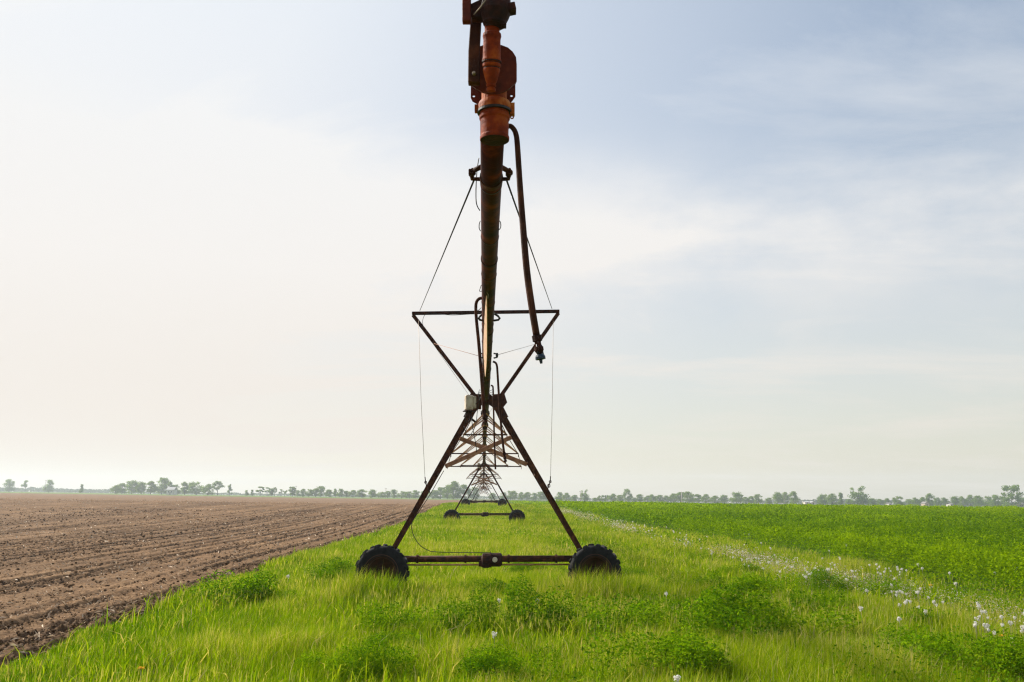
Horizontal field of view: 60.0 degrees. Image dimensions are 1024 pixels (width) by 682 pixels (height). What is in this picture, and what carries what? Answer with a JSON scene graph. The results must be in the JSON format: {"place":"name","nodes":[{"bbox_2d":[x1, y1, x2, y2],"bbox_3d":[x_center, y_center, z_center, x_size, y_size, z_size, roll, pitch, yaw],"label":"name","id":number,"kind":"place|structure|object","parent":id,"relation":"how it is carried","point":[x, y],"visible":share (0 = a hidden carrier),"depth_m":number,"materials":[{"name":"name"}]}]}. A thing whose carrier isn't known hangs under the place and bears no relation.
{"place":"outdoors","nodes":[
{"label":"outdoors","id":0,"kind":"place"},
{"bbox_2d":[0,499,439,672],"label":"tilled field","id":1,"kind":"structure","parent":0,"point":[47,504],"depth_m":36.54,"materials":[{"name":"soil"}]},
{"bbox_2d":[0,498,433,663],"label":"straw residue","id":2,"kind":"object","parent":1,"relation":"on","point":[38,633],"visible":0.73,"depth_m":30.17},
{"bbox_2d":[0,493,461,504],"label":"tilled field beyond","id":3,"kind":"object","parent":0,"point":[185,498],"visible":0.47,"depth_m":285.50,"materials":[{"name":"soil"}]},
{"bbox_2d":[0,491,470,499],"bbox_3d":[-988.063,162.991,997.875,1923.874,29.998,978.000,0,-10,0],"label":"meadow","id":4,"kind":"structure","parent":0,"point":[230,495],"depth_m":655.36,"materials":[{"name":"brown soil"}]},
{"bbox_2d":[12,491,871,505],"bbox_3d":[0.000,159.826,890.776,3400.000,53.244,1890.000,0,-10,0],"label":"ground","id":5,"kind":"structure","parent":0,"point":[518,499],"depth_m":1092.91,"materials":[{"name":"green plant"}]},
{"bbox_2d":[2,479,14,491],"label":"tree","id":6,"kind":"object","parent":5,"relation":"on","point":[8,484],"visible":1,"depth_m":935.94,"materials":[{"name":"green plant"}]},
{"bbox_2d":[43,480,54,491],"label":"tree","id":7,"kind":"object","parent":5,"relation":"on","point":[49,487],"visible":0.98,"depth_m":926.28,"materials":[{"name":"green plant"}]},
{"bbox_2d":[109,485,121,493],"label":"tree","id":8,"kind":"object","parent":5,"relation":"on","point":[114,488],"visible":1,"depth_m":710.82,"materials":[{"name":"green plant"}]},
{"bbox_2d":[117,483,128,493],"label":"tree","id":9,"kind":"object","parent":5,"relation":"on","point":[124,490],"visible":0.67,"depth_m":735.07,"materials":[{"name":"green plant"}]},
{"bbox_2d":[124,480,139,493],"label":"tree","id":10,"kind":"object","parent":5,"relation":"on","point":[132,488],"visible":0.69,"depth_m":766.93,"materials":[{"name":"green plant"}]},
{"bbox_2d":[136,481,146,493],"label":"tree","id":11,"kind":"object","parent":5,"relation":"on","point":[141,488],"visible":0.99,"depth_m":728.12,"materials":[{"name":"green plant"}]},
{"bbox_2d":[146,481,157,493],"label":"tree","id":12,"kind":"object","parent":5,"relation":"on","point":[152,484],"visible":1,"depth_m":725.08,"materials":[{"name":"green plant"}]},
{"bbox_2d":[156,477,169,493],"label":"tree","id":13,"kind":"object","parent":5,"relation":"on","point":[162,488],"visible":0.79,"depth_m":754.98,"materials":[{"name":"green plant"}]},
{"bbox_2d":[166,487,177,494],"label":"farm building","id":14,"kind":"structure","parent":5,"relation":"on","point":[171,490],"depth_m":690.35,"materials":[{"name":"white"}]},
{"bbox_2d":[180,482,188,494],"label":"tree","id":15,"kind":"object","parent":5,"relation":"on","point":[183,490],"visible":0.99,"depth_m":717.23,"materials":[{"name":"green plant"}]},
{"bbox_2d":[186,481,203,494],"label":"tree","id":16,"kind":"object","parent":5,"relation":"on","point":[193,489],"visible":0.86,"depth_m":760.20,"materials":[{"name":"green plant"}]},
{"bbox_2d":[201,484,214,494],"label":"tree","id":17,"kind":"object","parent":5,"relation":"on","point":[206,488],"visible":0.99,"depth_m":724.86,"materials":[{"name":"green plant"}]},
{"bbox_2d":[212,481,224,494],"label":"tree","id":18,"kind":"object","parent":5,"relation":"on","point":[218,483],"visible":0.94,"depth_m":763.21,"materials":[{"name":"green plant"}]},
{"bbox_2d":[288,486,296,496],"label":"tree","id":19,"kind":"object","parent":5,"relation":"on","point":[293,491],"visible":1,"depth_m":723.18,"materials":[{"name":"green plant"}]},
{"bbox_2d":[305,489,313,496],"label":"tree","id":20,"kind":"object","parent":5,"relation":"on","point":[310,493],"visible":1,"depth_m":720.97,"materials":[{"name":"green plant"}]},
{"bbox_2d":[317,486,324,496],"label":"tree","id":21,"kind":"object","parent":5,"relation":"on","point":[321,490],"visible":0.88,"depth_m":752.40,"materials":[{"name":"green plant"}]},
{"bbox_2d":[324,489,332,496],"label":"tree","id":22,"kind":"object","parent":5,"relation":"on","point":[328,492],"visible":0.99,"depth_m":726.25,"materials":[{"name":"green plant"}]},
{"bbox_2d":[336,489,343,496],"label":"tree","id":23,"kind":"object","parent":5,"relation":"on","point":[339,493],"visible":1,"depth_m":709.88,"materials":[{"name":"green plant"}]},
{"bbox_2d":[349,490,356,496],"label":"tree","id":24,"kind":"object","parent":5,"relation":"on","point":[353,492],"visible":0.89,"depth_m":741.72,"materials":[{"name":"green plant"}]},
{"bbox_2d":[356,489,367,497],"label":"tree","id":25,"kind":"object","parent":5,"relation":"on","point":[360,493],"visible":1,"depth_m":735.85,"materials":[{"name":"green plant"}]},
{"bbox_2d":[368,489,377,497],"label":"tree","id":26,"kind":"object","parent":5,"relation":"on","point":[371,493],"visible":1,"depth_m":714.15,"materials":[{"name":"green plant"}]},
{"bbox_2d":[390,489,398,497],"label":"tree","id":27,"kind":"object","parent":5,"relation":"on","point":[393,493],"visible":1,"depth_m":738.57,"materials":[{"name":"green plant"}]},
{"bbox_2d":[397,491,405,497],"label":"tree","id":28,"kind":"object","parent":5,"relation":"on","point":[402,494],"visible":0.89,"depth_m":765.99,"materials":[{"name":"green plant"}]},
{"bbox_2d":[411,490,419,498],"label":"tree","id":29,"kind":"object","parent":5,"relation":"on","point":[416,495],"visible":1,"depth_m":746.30,"materials":[{"name":"green plant"}]},
{"bbox_2d":[428,490,437,498],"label":"tree","id":30,"kind":"object","parent":5,"relation":"on","point":[432,494],"visible":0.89,"depth_m":715.95,"materials":[{"name":"green plant"}]},
{"bbox_2d":[434,487,444,498],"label":"tree","id":31,"kind":"object","parent":5,"relation":"on","point":[439,492],"visible":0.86,"depth_m":717.87,"materials":[{"name":"green plant"}]},
{"bbox_2d":[442,485,450,498],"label":"tree","id":32,"kind":"object","parent":5,"relation":"on","point":[446,495],"visible":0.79,"depth_m":684.06,"materials":[{"name":"green plant"}]},
{"bbox_2d":[445,481,461,498],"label":"tree","id":33,"kind":"object","parent":5,"relation":"on","point":[453,486],"visible":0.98,"depth_m":679.09,"materials":[{"name":"green plant"}]},
{"bbox_2d":[456,484,471,498],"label":"tree","id":34,"kind":"object","parent":5,"relation":"on","point":[468,492],"visible":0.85,"depth_m":679.06,"materials":[{"name":"green plant"}]},
{"bbox_2d":[468,487,479,499],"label":"tree","id":35,"kind":"object","parent":5,"relation":"on","point":[473,493],"visible":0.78,"depth_m":678.89,"materials":[{"name":"green plant"}]},
{"bbox_2d":[0,487,1013,506],"bbox_3d":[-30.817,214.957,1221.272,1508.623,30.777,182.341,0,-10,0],"label":"distant woods","id":36,"kind":"object","parent":5,"relation":"on","point":[34,489],"visible":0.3,"depth_m":1255.59,"materials":[{"name":"green plant"}]},
{"bbox_2d":[506,490,518,499],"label":"tree","id":37,"kind":"object","parent":5,"relation":"on","point":[510,495],"visible":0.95,"depth_m":733.35,"materials":[{"name":"green plant"}]},
{"bbox_2d":[522,492,530,499],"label":"tree","id":38,"kind":"object","parent":5,"relation":"on","point":[527,495],"visible":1,"depth_m":740.93,"materials":[{"name":"green plant"}]},
{"bbox_2d":[536,491,545,499],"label":"tree","id":39,"kind":"object","parent":5,"relation":"on","point":[540,494],"visible":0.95,"depth_m":729.44,"materials":[{"name":"green plant"}]},
{"bbox_2d":[561,493,571,500],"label":"tree","id":40,"kind":"object","parent":5,"relation":"on","point":[566,497],"visible":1,"depth_m":723.71,"materials":[{"name":"green plant"}]},
{"bbox_2d":[580,489,589,500],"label":"tree","id":41,"kind":"object","parent":5,"relation":"on","point":[585,496],"visible":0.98,"depth_m":732.39,"materials":[{"name":"green plant"}]},
{"bbox_2d":[607,493,616,500],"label":"tree","id":42,"kind":"object","parent":5,"relation":"on","point":[612,496],"visible":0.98,"depth_m":727.34,"materials":[{"name":"green plant"}]},
{"bbox_2d":[622,489,633,501],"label":"tree","id":43,"kind":"object","parent":5,"relation":"on","point":[629,497],"visible":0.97,"depth_m":746.19,"materials":[{"name":"green plant"}]},
{"bbox_2d":[636,494,643,501],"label":"tree","id":44,"kind":"object","parent":5,"relation":"on","point":[639,497],"visible":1,"depth_m":744.99,"materials":[{"name":"green plant"}]},
{"bbox_2d":[649,494,657,501],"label":"tree","id":45,"kind":"object","parent":5,"relation":"on","point":[652,498],"visible":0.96,"depth_m":738.72,"materials":[{"name":"green plant"}]},
{"bbox_2d":[668,493,677,501],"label":"tree","id":46,"kind":"object","parent":5,"relation":"on","point":[672,496],"visible":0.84,"depth_m":752.26,"materials":[{"name":"green plant"}]},
{"bbox_2d":[675,492,683,501],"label":"tree","id":47,"kind":"object","parent":5,"relation":"on","point":[678,495],"visible":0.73,"depth_m":739.78,"materials":[{"name":"green plant"}]},
{"bbox_2d":[682,491,692,501],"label":"tree","id":48,"kind":"object","parent":5,"relation":"on","point":[687,495],"visible":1,"depth_m":711.78,"materials":[{"name":"green plant"}]},
{"bbox_2d":[694,494,700,502],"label":"tree","id":49,"kind":"object","parent":5,"relation":"on","point":[698,498],"visible":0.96,"depth_m":749.11,"materials":[{"name":"green plant"}]},
{"bbox_2d":[701,494,710,502],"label":"tree","id":50,"kind":"object","parent":5,"relation":"on","point":[705,497],"visible":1,"depth_m":709.72,"materials":[{"name":"green plant"}]},
{"bbox_2d":[709,495,720,502],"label":"tree","id":51,"kind":"object","parent":5,"relation":"on","point":[714,499],"visible":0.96,"depth_m":729.31,"materials":[{"name":"green plant"}]},
{"bbox_2d":[719,495,728,502],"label":"tree","id":52,"kind":"object","parent":5,"relation":"on","point":[723,499],"visible":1,"depth_m":756.64,"materials":[{"name":"green plant"}]},
{"bbox_2d":[729,492,743,502],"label":"tree","id":53,"kind":"object","parent":5,"relation":"on","point":[737,496],"visible":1,"depth_m":721.12,"materials":[{"name":"green plant"}]},
{"bbox_2d":[753,494,762,503],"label":"tree","id":54,"kind":"object","parent":5,"relation":"on","point":[756,498],"visible":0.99,"depth_m":724.01,"materials":[{"name":"green plant"}]},
{"bbox_2d":[771,492,783,503],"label":"tree","id":55,"kind":"object","parent":5,"relation":"on","point":[775,497],"visible":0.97,"depth_m":718.89,"materials":[{"name":"green plant"}]},
{"bbox_2d":[782,492,789,503],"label":"tree","id":56,"kind":"object","parent":5,"relation":"on","point":[787,497],"visible":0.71,"depth_m":765.39,"materials":[{"name":"green plant"}]},
{"bbox_2d":[788,491,799,503],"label":"tree","id":57,"kind":"object","parent":5,"relation":"on","point":[795,499],"visible":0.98,"depth_m":731.18,"materials":[{"name":"green plant"}]},
{"bbox_2d":[817,494,830,503],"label":"tree","id":58,"kind":"object","parent":5,"relation":"on","point":[822,498],"visible":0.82,"depth_m":744.78,"materials":[{"name":"green plant"}]},
{"bbox_2d":[826,493,838,504],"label":"tree","id":59,"kind":"object","parent":5,"relation":"on","point":[833,497],"visible":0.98,"depth_m":712.82,"materials":[{"name":"green plant"}]},
{"bbox_2d":[837,492,843,504],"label":"tree","id":60,"kind":"object","parent":5,"relation":"on","point":[840,501],"visible":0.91,"depth_m":723.03,"materials":[{"name":"green plant"}]},
{"bbox_2d":[847,486,869,504],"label":"tree","id":61,"kind":"object","parent":5,"relation":"on","point":[863,498],"visible":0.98,"depth_m":708.85,"materials":[{"name":"green plant"}]},
{"bbox_2d":[866,498,877,504],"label":"tree","id":62,"kind":"object","parent":5,"relation":"on","point":[872,501],"visible":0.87,"depth_m":722.76,"materials":[{"name":"green plant"}]},
{"bbox_2d":[892,496,903,504],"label":"tree","id":63,"kind":"object","parent":5,"relation":"on","point":[896,501],"visible":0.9,"depth_m":715.79,"materials":[{"name":"green plant"}]},
{"bbox_2d":[911,497,919,505],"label":"tree","id":64,"kind":"object","parent":5,"relation":"on","point":[915,501],"visible":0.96,"depth_m":714.67,"materials":[{"name":"green plant"}]},
{"bbox_2d":[925,493,934,505],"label":"tree","id":65,"kind":"object","parent":5,"relation":"on","point":[929,500],"visible":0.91,"depth_m":737.52,"materials":[{"name":"green plant"}]},
{"bbox_2d":[933,497,941,505],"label":"tree","id":66,"kind":"object","parent":5,"relation":"on","point":[937,502],"visible":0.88,"depth_m":763.22,"materials":[{"name":"green plant"}]},
{"bbox_2d":[940,497,950,505],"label":"tree","id":67,"kind":"object","parent":5,"relation":"on","point":[944,501],"visible":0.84,"depth_m":735.24,"materials":[{"name":"green plant"}]},
{"bbox_2d":[950,496,960,506],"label":"tree","id":68,"kind":"object","parent":5,"relation":"on","point":[954,500],"visible":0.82,"depth_m":749.36,"materials":[{"name":"green plant"}]},
{"bbox_2d":[958,496,969,505],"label":"tree","id":69,"kind":"object","parent":5,"relation":"on","point":[962,499],"visible":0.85,"depth_m":764.02,"materials":[{"name":"green plant"}]},
{"bbox_2d":[963,495,974,506],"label":"tree","id":70,"kind":"object","parent":5,"relation":"on","point":[968,499],"visible":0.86,"depth_m":760.88,"materials":[{"name":"green plant"}]},
{"bbox_2d":[972,495,984,505],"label":"tree","id":71,"kind":"object","parent":5,"relation":"on","point":[976,500],"visible":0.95,"depth_m":723.74,"materials":[{"name":"green plant"}]},
{"bbox_2d":[980,496,991,505],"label":"tree","id":72,"kind":"object","parent":5,"relation":"on","point":[987,500],"visible":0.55,"depth_m":763.38,"materials":[{"name":"green plant"}]},
{"bbox_2d":[986,495,1001,505],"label":"tree","id":73,"kind":"object","parent":5,"relation":"on","point":[993,502],"visible":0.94,"depth_m":707.92,"materials":[{"name":"green plant"}]},
{"bbox_2d":[1001,485,1023,506],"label":"tree","id":74,"kind":"object","parent":5,"relation":"on","point":[1011,495],"visible":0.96,"depth_m":677.85,"materials":[{"name":"green plant"}]},
{"bbox_2d":[0,502,1023,681],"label":"grass","id":75,"kind":"structure","parent":0,"point":[176,638],"depth_m":12.55,"materials":[{"name":"green plant"}]},
{"bbox_2d":[0,0,1023,504],"label":"sky","id":76,"kind":"structure","parent":0,"point":[777,245],"materials":[{"name":"white"}]},
{"bbox_2d":[508,499,1023,600],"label":"crop field","id":77,"kind":"structure","parent":0,"point":[953,579],"depth_m":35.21,"materials":[{"name":"green plant"}]},
{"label":"grass strip","id":78,"kind":"structure","parent":0,"visible":0},
{"bbox_2d":[183,567,301,606],"bbox_3d":[-4.764,4.505,15.943,2.158,0.811,2.283,9,-13,-41],"label":"weed clump","id":79,"kind":"object","parent":78,"relation":"on","point":[258,583],"visible":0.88,"depth_m":15.74,"materials":[{"name":"green plant"}]},
{"bbox_2d":[303,557,357,581],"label":"weed clump","id":80,"kind":"object","parent":78,"relation":"on","point":[335,570],"visible":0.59,"depth_m":19.75,"materials":[{"name":"green plant"}]},
{"bbox_2d":[288,637,420,681],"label":"weed clump","id":81,"kind":"object","parent":78,"relation":"on","point":[374,655],"visible":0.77,"depth_m":9.17,"materials":[{"name":"green plant"}]},
{"bbox_2d":[353,629,431,654],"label":"weed clump","id":82,"kind":"object","parent":78,"relation":"on","point":[392,635],"visible":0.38,"depth_m":10.80,"materials":[{"name":"green plant"}]},
{"bbox_2d":[353,586,508,633],"bbox_3d":[-1.190,3.836,12.330,2.501,0.811,1.456,0,-10,-2],"label":"weed clump","id":83,"kind":"object","parent":78,"relation":"on","point":[421,619],"visible":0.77,"depth_m":12.26,"materials":[{"name":"green plant"}]},
{"bbox_2d":[430,577,514,596],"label":"weed clump","id":84,"kind":"object","parent":78,"relation":"on","point":[488,584],"visible":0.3,"depth_m":16.26,"materials":[{"name":"green plant"}]},
{"bbox_2d":[354,0,621,589],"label":"irrigation machine","id":85,"kind":"object","parent":78,"relation":"on","point":[492,71],"visible":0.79,"depth_m":10.36,"materials":[{"name":"paint"}]},
{"bbox_2d":[453,640,572,681],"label":"weed clump","id":86,"kind":"object","parent":78,"relation":"on","point":[497,654],"visible":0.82,"depth_m":9.13,"materials":[{"name":"green plant"}]},
{"bbox_2d":[504,562,566,573],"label":"weed clump","id":87,"kind":"object","parent":78,"relation":"on","point":[516,567],"visible":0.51,"depth_m":21.28,"materials":[{"name":"green plant"}]},
{"bbox_2d":[492,574,672,636],"bbox_3d":[1.005,3.803,12.457,3.069,0.958,1.787,-4,-11,21],"label":"weed clump","id":88,"kind":"object","parent":78,"relation":"on","point":[636,609],"visible":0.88,"depth_m":12.54,"materials":[{"name":"green plant"}]},
{"bbox_2d":[619,564,648,575],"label":"weed clump","id":89,"kind":"object","parent":78,"relation":"on","point":[634,571],"visible":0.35,"depth_m":20.84,"materials":[{"name":"green plant"}]},
{"bbox_2d":[255,504,1023,681],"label":"leafy ground cover","id":90,"kind":"object","parent":78,"relation":"on","point":[948,657],"visible":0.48,"depth_m":14.94,"materials":[{"name":"green plant"}]},
{"bbox_2d":[566,622,745,681],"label":"weed clump","id":91,"kind":"object","parent":78,"relation":"on","point":[685,652],"visible":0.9,"depth_m":9.04,"materials":[{"name":"green plant"}]},
{"bbox_2d":[635,589,687,609],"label":"weed clump","id":92,"kind":"object","parent":78,"relation":"on","point":[657,595],"visible":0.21,"depth_m":14.85,"materials":[{"name":"green plant"}]},
{"bbox_2d":[651,569,730,589],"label":"weed clump","id":93,"kind":"object","parent":78,"relation":"on","point":[708,580],"visible":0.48,"depth_m":17.59,"materials":[{"name":"green plant"}]},
{"bbox_2d":[654,591,780,626],"bbox_3d":[2.956,4.026,13.141,2.274,0.689,1.324,-4,-11,20],"label":"weed clump","id":94,"kind":"object","parent":78,"relation":"on","point":[668,612],"visible":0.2,"depth_m":13.09,"materials":[{"name":"green plant"}]},
{"bbox_2d":[715,562,765,575],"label":"weed clump","id":95,"kind":"object","parent":78,"relation":"on","point":[750,566],"visible":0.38,"depth_m":21.22,"materials":[{"name":"green plant"}]},
{"bbox_2d":[727,570,811,597],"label":"weed clump","id":96,"kind":"object","parent":78,"relation":"on","point":[747,582],"visible":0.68,"depth_m":16.21,"materials":[{"name":"green plant"}]},
{"bbox_2d":[672,583,868,641],"bbox_3d":[3.315,3.696,11.805,3.023,0.971,2.416,4,-11,-20],"label":"weed clump","id":97,"kind":"object","parent":78,"relation":"on","point":[716,617],"visible":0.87,"depth_m":11.63,"materials":[{"name":"green plant"}]},
{"bbox_2d":[561,508,1023,625],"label":"flowers","id":98,"kind":"object","parent":78,"relation":"on","point":[763,556],"visible":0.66,"depth_m":20.94,"materials":[{"name":"white plant"}]},
{"bbox_2d":[779,567,836,586],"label":"weed clump","id":99,"kind":"object","parent":78,"relation":"on","point":[819,571],"visible":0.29,"depth_m":19.66,"materials":[{"name":"green plant"}]},
{"bbox_2d":[775,587,857,617],"bbox_3d":[4.886,4.245,14.136,1.674,0.632,1.583,-6,-12,30],"label":"weed clump","id":100,"kind":"object","parent":78,"relation":"on","point":[818,602],"visible":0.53,"depth_m":14.08,"materials":[{"name":"green plant"}]},
{"bbox_2d":[808,566,911,598],"bbox_3d":[6.674,4.720,17.083,2.274,0.706,1.324,-5,-11,25],"label":"weed clump","id":101,"kind":"object","parent":78,"relation":"on","point":[821,585],"visible":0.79,"depth_m":17.17,"materials":[{"name":"green plant"}]},
{"bbox_2d":[861,622,975,664],"bbox_3d":[4.630,3.564,10.172,1.522,0.563,1.439,-9,-13,40],"label":"weed clump","id":102,"kind":"object","parent":78,"relation":"on","point":[902,629],"visible":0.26,"depth_m":10.18,"materials":[{"name":"green plant"}]},
{"bbox_2d":[894,605,974,626],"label":"weed clump","id":103,"kind":"object","parent":78,"relation":"on","point":[919,612],"visible":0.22,"depth_m":12.56,"materials":[{"name":"green plant"}]},
{"bbox_2d":[899,623,1023,680],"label":"weed clump","id":104,"kind":"object","parent":78,"relation":"on","point":[1011,656],"visible":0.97,"depth_m":9.18,"materials":[{"name":"green plant"}]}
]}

